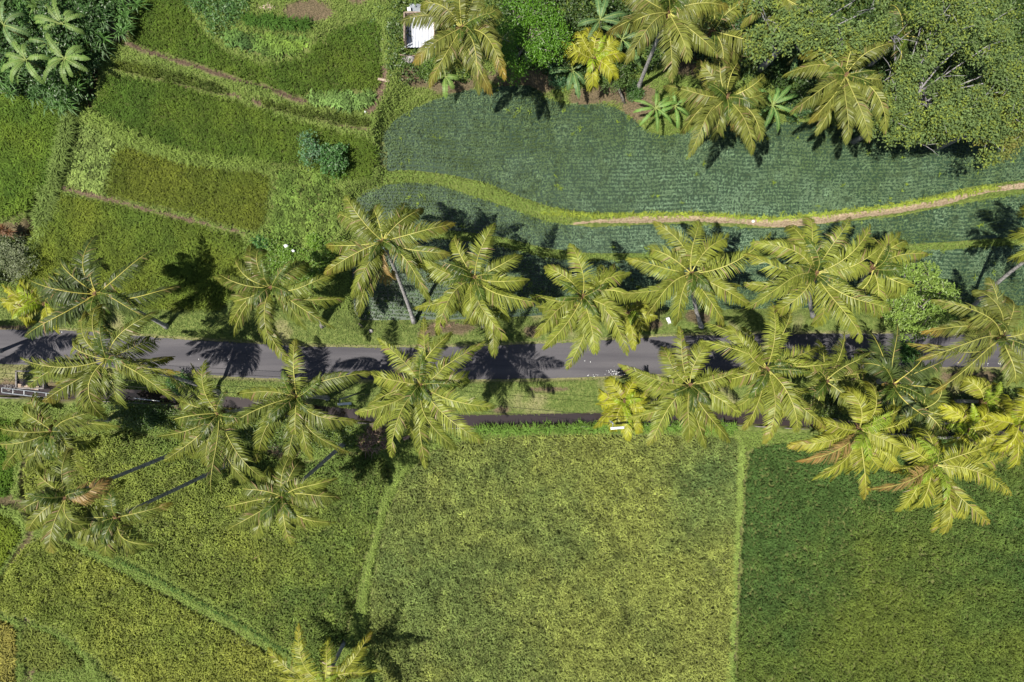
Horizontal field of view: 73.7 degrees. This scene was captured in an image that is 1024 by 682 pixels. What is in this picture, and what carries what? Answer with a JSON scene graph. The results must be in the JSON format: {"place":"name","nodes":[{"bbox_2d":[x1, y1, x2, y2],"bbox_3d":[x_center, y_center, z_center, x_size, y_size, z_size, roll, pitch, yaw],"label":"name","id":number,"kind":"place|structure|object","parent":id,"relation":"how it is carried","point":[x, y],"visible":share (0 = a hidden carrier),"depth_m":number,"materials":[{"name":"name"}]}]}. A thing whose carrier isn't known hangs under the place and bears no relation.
{"place":"outdoors","nodes":[
{"label":"outdoors","id":0,"kind":"place"},
{"bbox_2d":[28,102,78,230],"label":"tall grass","id":1,"kind":"structure","parent":0,"point":[57,160],"depth_m":59.11,"materials":[{"name":"green plant"}]},
{"bbox_2d":[0,0,1023,681],"bbox_3d":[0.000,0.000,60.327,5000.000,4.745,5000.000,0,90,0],"label":"ground","id":2,"kind":"structure","parent":0,"point":[314,10],"depth_m":60.35,"materials":[{"name":"green plant"}]},
{"bbox_2d":[0,418,16,498],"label":"rice crop","id":3,"kind":"object","parent":2,"relation":"on","point":[5,484],"visible":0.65,"depth_m":61.44,"materials":[{"name":"green plant"}]},
{"bbox_2d":[0,619,18,681],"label":"rice crop","id":4,"kind":"object","parent":2,"relation":"on","point":[7,658],"visible":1,"depth_m":61.09,"materials":[{"name":"green plant"}]},
{"bbox_2d":[0,513,21,569],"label":"rice crop","id":5,"kind":"object","parent":2,"relation":"on","point":[8,541],"visible":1,"depth_m":61.47,"materials":[{"name":"green plant"}]},
{"bbox_2d":[0,0,31,50],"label":"banana plant","id":6,"kind":"object","parent":2,"relation":"on","point":[21,32],"visible":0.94,"depth_m":55.85,"materials":[{"name":"green plant"}]},
{"bbox_2d":[0,228,33,282],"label":"undergrowth","id":7,"kind":"object","parent":2,"relation":"on","point":[15,238],"visible":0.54,"depth_m":59.93,"materials":[{"name":"green plant"}]},
{"bbox_2d":[0,236,39,285],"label":"shrub","id":8,"kind":"object","parent":2,"relation":"on","point":[16,265],"visible":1,"depth_m":58.56,"materials":[{"name":"green plant"}]},
{"bbox_2d":[1,37,49,84],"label":"banana plant","id":9,"kind":"object","parent":2,"relation":"on","point":[17,61],"visible":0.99,"depth_m":55.82,"materials":[{"name":"green plant"}]},
{"bbox_2d":[0,91,68,218],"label":"rice crop","id":10,"kind":"object","parent":2,"relation":"on","point":[44,138],"visible":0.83,"depth_m":59.69,"materials":[{"name":"green plant"}]},
{"bbox_2d":[0,278,75,333],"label":"shrub","id":11,"kind":"object","parent":2,"relation":"on","point":[25,301],"visible":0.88,"depth_m":54.92,"materials":[{"name":"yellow plant"}]},
{"bbox_2d":[13,625,83,671],"bbox_3d":[-41.458,27.521,61.358,6.550,1.068,4.630,0,90,0],"label":"rice crop","id":12,"kind":"object","parent":2,"relation":"on","point":[33,642],"visible":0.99,"depth_m":61.10,"materials":[{"name":"green plant"}]},
{"bbox_2d":[0,0,117,106],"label":"undergrowth","id":13,"kind":"object","parent":2,"relation":"on","point":[57,33],"visible":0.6,"depth_m":57.37,"materials":[{"name":"green plant"}]},
{"bbox_2d":[34,0,85,34],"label":"banana plant","id":14,"kind":"object","parent":2,"relation":"on","point":[41,19],"visible":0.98,"depth_m":55.80,"materials":[{"name":"green plant"}]},
{"bbox_2d":[0,392,120,474],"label":"coconut palm","id":15,"kind":"object","parent":2,"relation":"on","point":[38,440],"visible":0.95,"depth_m":51.50,"materials":[{"name":"green plant"}]},
{"bbox_2d":[45,78,83,119],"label":"screw pine","id":16,"kind":"object","parent":2,"relation":"on","point":[61,105],"visible":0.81,"depth_m":57.91,"materials":[{"name":"green plant"}]},
{"bbox_2d":[43,32,93,85],"bbox_3d":[-36.623,-23.301,57.568,3.998,4.060,4.252,0,90,0],"label":"banana plant","id":17,"kind":"object","parent":2,"relation":"on","point":[69,54],"visible":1,"depth_m":55.84,"materials":[{"name":"green plant"}]},
{"bbox_2d":[65,125,117,195],"bbox_3d":[-36.680,-15.808,59.482,4.694,0.456,6.014,16,90,0],"label":"bean crop","id":18,"kind":"object","parent":2,"relation":"on","point":[95,156],"visible":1,"depth_m":59.43,"materials":[{"name":"green plant"}]},
{"bbox_2d":[24,235,180,341],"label":"coconut palm","id":19,"kind":"object","parent":2,"relation":"on","point":[72,286],"visible":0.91,"depth_m":49.30,"materials":[{"name":"green plant"}]},
{"bbox_2d":[89,4,135,50],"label":"screw pine","id":20,"kind":"object","parent":2,"relation":"on","point":[123,28],"visible":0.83,"depth_m":57.19,"materials":[{"name":"green plant"}]},
{"bbox_2d":[20,304,220,419],"bbox_3d":[-28.496,1.496,53.444,11.592,14.113,8.311,0,90,0],"label":"coconut palm","id":21,"kind":"object","parent":2,"relation":"on","point":[89,376],"visible":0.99,"depth_m":47.39,"materials":[{"name":"green plant"}]},
{"bbox_2d":[18,428,233,553],"bbox_3d":[-29.640,9.472,52.794,5.698,15.557,9.703,42,90,0],"label":"coconut palm","id":22,"kind":"object","parent":2,"relation":"on","point":[45,500],"visible":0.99,"depth_m":46.11,"materials":[{"name":"green plant"}]},
{"bbox_2d":[15,192,246,312],"bbox_3d":[-33.106,-7.171,60.103,20.412,1.211,9.633,11,90,0],"label":"rice crop","id":23,"kind":"object","parent":2,"relation":"on","point":[158,261],"visible":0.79,"depth_m":59.73,"materials":[{"name":"green plant"}]},
{"bbox_2d":[0,537,288,681],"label":"rice crop","id":24,"kind":"object","parent":2,"relation":"on","point":[28,606],"visible":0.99,"depth_m":60.57,"materials":[{"name":"green plant"}]},
{"bbox_2d":[64,463,229,559],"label":"coconut palm","id":25,"kind":"object","parent":2,"relation":"on","point":[107,531],"visible":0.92,"depth_m":47.03,"materials":[{"name":"green plant"}]},
{"bbox_2d":[113,59,228,95],"bbox_3d":[-29.252,-22.750,58.730,10.438,0.766,1.840,15,90,0],"label":"rice crop","id":26,"kind":"object","parent":2,"relation":"on","point":[161,73],"visible":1,"depth_m":58.60,"materials":[{"name":"green plant"}]},
{"bbox_2d":[83,107,270,171],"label":"tall grass","id":27,"kind":"structure","parent":2,"relation":"on","point":[134,135],"depth_m":58.80,"materials":[{"name":"green plant"}]},
{"bbox_2d":[73,533,299,658],"bbox_3d":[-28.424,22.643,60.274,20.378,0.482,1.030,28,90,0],"label":"tall grass","id":28,"kind":"structure","parent":2,"relation":"on","point":[210,608],"depth_m":60.15,"materials":[{"name":"green plant"}]},
{"bbox_2d":[104,143,273,231],"bbox_3d":[-28.162,-13.329,59.443,14.968,0.544,5.911,11,90,0],"label":"rice crop","id":29,"kind":"object","parent":2,"relation":"on","point":[131,156],"visible":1,"depth_m":59.38,"materials":[{"name":"green plant"}]},
{"bbox_2d":[21,430,391,665],"bbox_3d":[-27.995,15.807,60.668,31.791,1.915,19.519,15,90,0],"label":"rice crop","id":30,"kind":"object","parent":2,"relation":"on","point":[108,448],"visible":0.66,"depth_m":60.18,"materials":[{"name":"green plant"}]},
{"bbox_2d":[157,359,267,495],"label":"coconut palm","id":31,"kind":"object","parent":2,"relation":"on","point":[211,431],"visible":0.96,"depth_m":48.75,"materials":[{"name":"green plant"}]},
{"bbox_2d":[182,0,250,38],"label":"undergrowth","id":32,"kind":"object","parent":2,"relation":"on","point":[196,5],"visible":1,"depth_m":57.69,"materials":[{"name":"green plant"}]},
{"bbox_2d":[101,397,354,454],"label":"undergrowth","id":33,"kind":"object","parent":2,"relation":"on","point":[128,417],"visible":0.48,"depth_m":59.67,"materials":[{"name":"green plant"}]},
{"bbox_2d":[92,72,379,181],"bbox_3d":[-23.902,-17.881,59.126,25.476,0.897,6.567,16,90,0],"label":"rice crop","id":34,"kind":"object","parent":2,"relation":"on","point":[160,129],"visible":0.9,"depth_m":58.94,"materials":[{"name":"green plant"}]},
{"bbox_2d":[129,0,383,99],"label":"rice crop","id":35,"kind":"object","parent":2,"relation":"on","point":[345,71],"visible":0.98,"depth_m":58.28,"materials":[{"name":"green plant"}]},
{"bbox_2d":[220,27,310,61],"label":"bean crop","id":36,"kind":"object","parent":2,"relation":"on","point":[282,45],"visible":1,"depth_m":58.07,"materials":[{"name":"green plant"}]},
{"bbox_2d":[239,9,316,34],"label":"tall grass","id":37,"kind":"structure","parent":2,"relation":"on","point":[266,19],"depth_m":57.56,"materials":[{"name":"green plant"}]},
{"bbox_2d":[213,243,345,362],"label":"coconut palm","id":38,"kind":"object","parent":2,"relation":"on","point":[253,291],"visible":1,"depth_m":49.88,"materials":[{"name":"green plant"}]},
{"bbox_2d":[223,442,345,546],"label":"coconut palm","id":39,"kind":"object","parent":2,"relation":"on","point":[269,507],"visible":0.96,"depth_m":48.02,"materials":[{"name":"green plant"}]},
{"bbox_2d":[245,233,344,290],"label":"undergrowth","id":40,"kind":"object","parent":2,"relation":"on","point":[316,259],"visible":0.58,"depth_m":59.15,"materials":[{"name":"green plant"}]},
{"bbox_2d":[227,338,372,463],"bbox_3d":[-15.514,4.842,54.000,9.403,12.766,9.586,19,90,0],"label":"coconut palm","id":41,"kind":"object","parent":2,"relation":"on","point":[273,408],"visible":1,"depth_m":48.71,"materials":[{"name":"green plant"}]},
{"bbox_2d":[265,166,343,248],"bbox_3d":[-17.933,-11.611,59.468,7.315,0.488,7.383,0,90,0],"label":"bean crop","id":42,"kind":"object","parent":2,"relation":"on","point":[281,203],"visible":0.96,"depth_m":59.47,"materials":[{"name":"green plant"}]},
{"bbox_2d":[294,129,326,170],"bbox_3d":[-17.225,-16.307,58.209,2.617,2.638,3.337,-31,90,0],"label":"bush","id":43,"kind":"object","parent":2,"relation":"on","point":[308,142],"visible":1,"depth_m":57.67,"materials":[{"name":"green plant"}]},
{"bbox_2d":[261,97,370,126],"bbox_3d":[-16.875,-19.416,58.667,10.061,0.730,1.747,11,90,0],"label":"grass strip","id":44,"kind":"object","parent":2,"relation":"on","point":[303,111],"visible":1,"depth_m":58.58,"materials":[{"name":"green plant"}]},
{"bbox_2d":[267,622,383,681],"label":"coconut palm","id":45,"kind":"object","parent":2,"relation":"on","point":[331,674],"visible":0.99,"depth_m":54.92,"materials":[{"name":"green plant"}]},
{"bbox_2d":[317,142,349,177],"bbox_3d":[-15.136,-15.387,58.130,2.875,2.671,3.079,0,90,0],"label":"shrub","id":46,"kind":"object","parent":2,"relation":"on","point":[332,155],"visible":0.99,"depth_m":57.67,"materials":[{"name":"green plant"}]},
{"bbox_2d":[302,87,377,113],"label":"bean crop","id":47,"kind":"object","parent":2,"relation":"on","point":[351,101],"visible":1,"depth_m":58.42,"materials":[{"name":"green plant"}]},
{"bbox_2d":[323,194,454,323],"bbox_3d":[-9.225,-5.815,53.779,8.911,14.343,8.993,22,90,0],"label":"coconut palm","id":48,"kind":"object","parent":2,"relation":"on","point":[372,255],"visible":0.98,"depth_m":47.93,"materials":[{"name":"green plant"}]},
{"bbox_2d":[360,453,417,623],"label":"tall grass","id":49,"kind":"structure","parent":2,"relation":"on","point":[374,545],"depth_m":60.13,"materials":[{"name":"green plant"}]},
{"bbox_2d":[403,12,436,48],"bbox_3d":[-7.757,-26.344,58.053,2.770,2.200,2.600,0,90,0],"label":"hut","id":50,"kind":"object","parent":2,"relation":"on","point":[418,38],"visible":0.51,"depth_m":58.02,"materials":[{"name":"white wood"}]},
{"bbox_2d":[354,317,494,468],"bbox_3d":[-5.726,3.759,52.851,9.271,15.239,10.203,18,90,0],"label":"coconut palm","id":51,"kind":"object","parent":2,"relation":"on","point":[414,399],"visible":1,"depth_m":46.59,"materials":[{"name":"green plant"}]},
{"bbox_2d":[383,0,496,85],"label":"undergrowth","id":52,"kind":"object","parent":2,"relation":"on","point":[402,33],"visible":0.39,"depth_m":58.26,"materials":[{"name":"green plant"}]},
{"bbox_2d":[399,0,506,96],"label":"coconut palm","id":53,"kind":"object","parent":2,"relation":"on","point":[473,29],"visible":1,"depth_m":48.76,"materials":[{"name":"green plant"}]},
{"bbox_2d":[415,222,539,357],"bbox_3d":[-2.536,-3.584,53.672,8.561,13.876,8.933,-43,90,0],"label":"coconut palm","id":54,"kind":"object","parent":2,"relation":"on","point":[474,295],"visible":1,"depth_m":48.19,"materials":[{"name":"green plant"}]},
{"bbox_2d":[481,0,574,86],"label":"broadleaf tree","id":55,"kind":"object","parent":2,"relation":"on","point":[530,43],"visible":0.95,"depth_m":54.42,"materials":[{"name":"green plant"}]},
{"bbox_2d":[365,433,738,681],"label":"rice crop","id":56,"kind":"object","parent":2,"relation":"on","point":[525,546],"visible":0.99,"depth_m":60.23,"materials":[{"name":"green plant"}]},
{"bbox_2d":[549,56,588,98],"bbox_3d":[5.375,-22.913,58.325,3.425,2.341,3.564,37,90,0],"label":"banana plant","id":57,"kind":"object","parent":2,"relation":"on","point":[573,77],"visible":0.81,"depth_m":57.36,"materials":[{"name":"green plant"}]},
{"bbox_2d":[529,243,640,369],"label":"coconut palm","id":58,"kind":"object","parent":2,"relation":"on","point":[590,312],"visible":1,"depth_m":49.24,"materials":[{"name":"green plant"}]},
{"bbox_2d":[560,26,625,94],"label":"coconut palm","id":59,"kind":"object","parent":2,"relation":"on","point":[583,53],"visible":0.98,"depth_m":55.51,"materials":[{"name":"yellow plant"}]},
{"bbox_2d":[577,0,627,43],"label":"banana plant","id":60,"kind":"object","parent":2,"relation":"on","point":[601,12],"visible":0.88,"depth_m":55.76,"materials":[{"name":"green plant"}]},
{"bbox_2d":[471,417,738,437],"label":"tall grass","id":61,"kind":"structure","parent":2,"relation":"on","point":[523,429],"depth_m":59.89,"materials":[{"name":"green plant"}]},
{"bbox_2d":[599,57,633,103],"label":"tree","id":62,"kind":"object","parent":2,"relation":"on","point":[624,71],"visible":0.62,"depth_m":56.86,"materials":[{"name":"green plant"}]},
{"bbox_2d":[592,373,650,441],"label":"coconut palm","id":63,"kind":"object","parent":2,"relation":"on","point":[616,401],"visible":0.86,"depth_m":55.67,"materials":[{"name":"yellow plant"}]},
{"bbox_2d":[614,293,657,351],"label":"coconut palm","id":64,"kind":"object","parent":2,"relation":"on","point":[636,315],"visible":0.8,"depth_m":55.54,"materials":[{"name":"green plant"}]},
{"bbox_2d":[633,91,677,131],"bbox_3d":[12.271,-19.517,58.537,3.830,2.721,3.395,-26,90,0],"label":"banana plant","id":65,"kind":"object","parent":2,"relation":"on","point":[653,111],"visible":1,"depth_m":57.36,"materials":[{"name":"green plant"}]},
{"bbox_2d":[606,0,728,89],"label":"coconut palm","id":66,"kind":"object","parent":2,"relation":"on","point":[679,23],"visible":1,"depth_m":46.90,"materials":[{"name":"green plant"}]},
{"bbox_2d":[618,326,744,448],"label":"coconut palm","id":67,"kind":"object","parent":2,"relation":"on","point":[676,402],"visible":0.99,"depth_m":49.33,"materials":[{"name":"green plant"}]},
{"bbox_2d":[356,181,1023,253],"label":"rice seedlings","id":68,"kind":"object","parent":2,"relation":"on","point":[736,227],"visible":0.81,"depth_m":60.33,"materials":[{"name":"green plant"}]},
{"bbox_2d":[621,219,770,328],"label":"coconut palm","id":69,"kind":"object","parent":2,"relation":"on","point":[710,284],"visible":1,"depth_m":48.50,"materials":[{"name":"green plant"}]},
{"bbox_2d":[662,57,769,157],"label":"coconut palm","id":70,"kind":"object","parent":2,"relation":"on","point":[741,104],"visible":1,"depth_m":50.55,"materials":[{"name":"green plant"}]},
{"bbox_2d":[669,0,773,76],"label":"coconut palm","id":71,"kind":"object","parent":2,"relation":"on","point":[726,48],"visible":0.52,"depth_m":51.86,"materials":[{"name":"green plant"}]},
{"bbox_2d":[494,0,1023,120],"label":"undergrowth","id":72,"kind":"object","parent":2,"relation":"on","point":[884,66],"visible":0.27,"depth_m":58.37,"materials":[{"name":"green plant"}]},
{"bbox_2d":[540,183,1000,223],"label":"tall grass","id":73,"kind":"structure","parent":2,"relation":"on","point":[764,217],"depth_m":59.83,"materials":[{"name":"green plant"}]},
{"bbox_2d":[701,302,840,443],"bbox_3d":[18.893,2.027,53.233,8.505,14.165,10.645,-27,90,0],"label":"coconut palm","id":74,"kind":"object","parent":2,"relation":"on","point":[747,348],"visible":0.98,"depth_m":47.57,"materials":[{"name":"green plant"}]},
{"bbox_2d":[734,0,818,45],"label":"coconut palm","id":75,"kind":"object","parent":2,"relation":"on","point":[753,15],"visible":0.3,"depth_m":50.81,"materials":[{"name":"green plant"}]},
{"bbox_2d":[756,85,798,132],"bbox_3d":[22.159,-19.618,58.392,3.999,3.037,4.035,0,90,0],"label":"banana plant","id":76,"kind":"object","parent":2,"relation":"on","point":[771,106],"visible":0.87,"depth_m":57.13,"materials":[{"name":"green plant"}]},
{"bbox_2d":[736,0,894,77],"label":"broadleaf tree","id":77,"kind":"object","parent":2,"relation":"on","point":[785,20],"visible":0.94,"depth_m":49.63,"materials":[{"name":"green plant"}]},
{"bbox_2d":[743,216,891,342],"bbox_3d":[21.290,-4.311,52.721,11.286,15.692,9.040,0,90,0],"label":"coconut palm","id":78,"kind":"object","parent":2,"relation":"on","point":[833,291],"visible":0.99,"depth_m":46.73,"materials":[{"name":"green plant"}]},
{"bbox_2d":[793,331,870,415],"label":"coconut palm","id":79,"kind":"object","parent":2,"relation":"on","point":[822,377],"visible":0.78,"depth_m":52.52,"materials":[{"name":"green plant"}]},
{"bbox_2d":[781,36,894,145],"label":"coconut palm","id":80,"kind":"object","parent":2,"relation":"on","point":[839,90],"visible":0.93,"depth_m":48.92,"materials":[{"name":"green plant"}]},
{"bbox_2d":[787,381,921,499],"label":"coconut palm","id":81,"kind":"object","parent":2,"relation":"on","point":[861,448],"visible":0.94,"depth_m":47.99,"materials":[{"name":"green plant"}]},
{"bbox_2d":[736,437,1023,681],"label":"rice crop","id":82,"kind":"object","parent":2,"relation":"on","point":[965,647],"visible":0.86,"depth_m":60.61,"materials":[{"name":"green plant"}]},
{"bbox_2d":[849,231,929,305],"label":"coconut palm","id":83,"kind":"object","parent":2,"relation":"on","point":[885,269],"visible":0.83,"depth_m":51.13,"materials":[{"name":"green plant"}]},
{"bbox_2d":[860,4,936,74],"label":"coconut palm","id":84,"kind":"object","parent":2,"relation":"on","point":[902,47],"visible":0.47,"depth_m":52.15,"materials":[{"name":"green plant"}]},
{"bbox_2d":[853,322,944,424],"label":"coconut palm","id":85,"kind":"object","parent":2,"relation":"on","point":[886,369],"visible":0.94,"depth_m":51.34,"materials":[{"name":"green plant"}]},
{"bbox_2d":[850,58,967,155],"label":"broadleaf tree","id":86,"kind":"object","parent":2,"relation":"on","point":[912,139],"visible":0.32,"depth_m":51.48,"materials":[{"name":"green plant"}]},
{"bbox_2d":[801,385,1023,440],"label":"undergrowth","id":87,"kind":"object","parent":2,"relation":"on","point":[828,403],"visible":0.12,"depth_m":59.66,"materials":[{"name":"green plant"}]},
{"bbox_2d":[885,377,949,443],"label":"coconut palm","id":88,"kind":"object","parent":2,"relation":"on","point":[932,424],"visible":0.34,"depth_m":53.22,"materials":[{"name":"green plant"}]},
{"bbox_2d":[874,257,962,343],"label":"broadleaf tree","id":89,"kind":"object","parent":2,"relation":"on","point":[902,311],"visible":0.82,"depth_m":55.10,"materials":[{"name":"green plant"}]},
{"bbox_2d":[867,427,1011,534],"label":"coconut palm","id":90,"kind":"object","parent":2,"relation":"on","point":[941,483],"visible":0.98,"depth_m":47.68,"materials":[{"name":"green plant"}]},
{"bbox_2d":[865,0,1023,169],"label":"broadleaf tree","id":91,"kind":"object","parent":2,"relation":"on","point":[913,75],"visible":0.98,"depth_m":49.52,"materials":[{"name":"green plant"}]},
{"bbox_2d":[908,276,1023,395],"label":"coconut palm","id":92,"kind":"object","parent":2,"relation":"on","point":[996,333],"visible":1,"depth_m":49.08,"materials":[{"name":"green plant"}]},
{"bbox_2d":[928,400,1003,463],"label":"coconut palm","id":93,"kind":"object","parent":2,"relation":"on","point":[976,433],"visible":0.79,"depth_m":53.04,"materials":[{"name":"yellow plant"}]},
{"bbox_2d":[933,78,1023,162],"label":"broadleaf tree","id":94,"kind":"object","parent":2,"relation":"on","point":[1010,145],"visible":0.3,"depth_m":51.73,"materials":[{"name":"green plant"}]},
{"bbox_2d":[951,375,1015,432],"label":"coconut palm","id":95,"kind":"object","parent":2,"relation":"on","point":[981,388],"visible":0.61,"depth_m":55.41,"materials":[{"name":"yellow plant"}]},
{"bbox_2d":[954,388,1023,469],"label":"coconut palm","id":96,"kind":"object","parent":2,"relation":"on","point":[1014,437],"visible":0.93,"depth_m":52.56,"materials":[{"name":"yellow plant"}]},
{"bbox_2d":[967,208,1023,311],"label":"coconut palm","id":97,"kind":"object","parent":2,"relation":"on","point":[1020,254],"visible":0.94,"depth_m":47.96,"materials":[{"name":"green plant"}]},
{"bbox_2d":[0,329,1023,379],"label":"road","id":98,"kind":"structure","parent":0,"point":[255,360],"depth_m":60.26,"materials":[{"name":"grey asphalt"}]},
{"bbox_2d":[0,384,1023,437],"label":"water","id":99,"kind":"structure","parent":0,"point":[233,402],"depth_m":60.92,"materials":[{"name":"grey liquid"}]},
{"bbox_2d":[352,238,1023,319],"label":"water","id":100,"kind":"structure","parent":0,"point":[539,276],"depth_m":60.82,"materials":[{"name":"liquid"}]},
{"bbox_2d":[352,237,1023,320],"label":"rice seedlings","id":101,"kind":"object","parent":100,"relation":"on","point":[541,272],"visible":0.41,"depth_m":60.67,"materials":[{"name":"green plant"}]},
{"bbox_2d":[356,183,1023,252],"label":"water","id":102,"kind":"structure","parent":0,"point":[722,228],"depth_m":60.47,"materials":[{"name":"liquid"}]},
{"bbox_2d":[384,86,1023,216],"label":"water","id":103,"kind":"structure","parent":0,"point":[643,156],"depth_m":60.12,"materials":[{"name":"liquid"}]},
{"bbox_2d":[378,84,1023,218],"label":"rice seedlings","id":104,"kind":"object","parent":103,"relation":"on","point":[1009,171],"visible":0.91,"depth_m":59.98,"materials":[{"name":"green plant"}]},
{"bbox_2d":[724,440,746,681],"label":"tall grass","id":105,"kind":"structure","parent":0,"point":[741,474],"depth_m":60.39,"materials":[{"name":"green plant"}]},
{"bbox_2d":[573,183,1023,226],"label":"path","id":106,"kind":"structure","parent":0,"point":[799,222],"depth_m":60.04,"materials":[{"name":"beige soil"}]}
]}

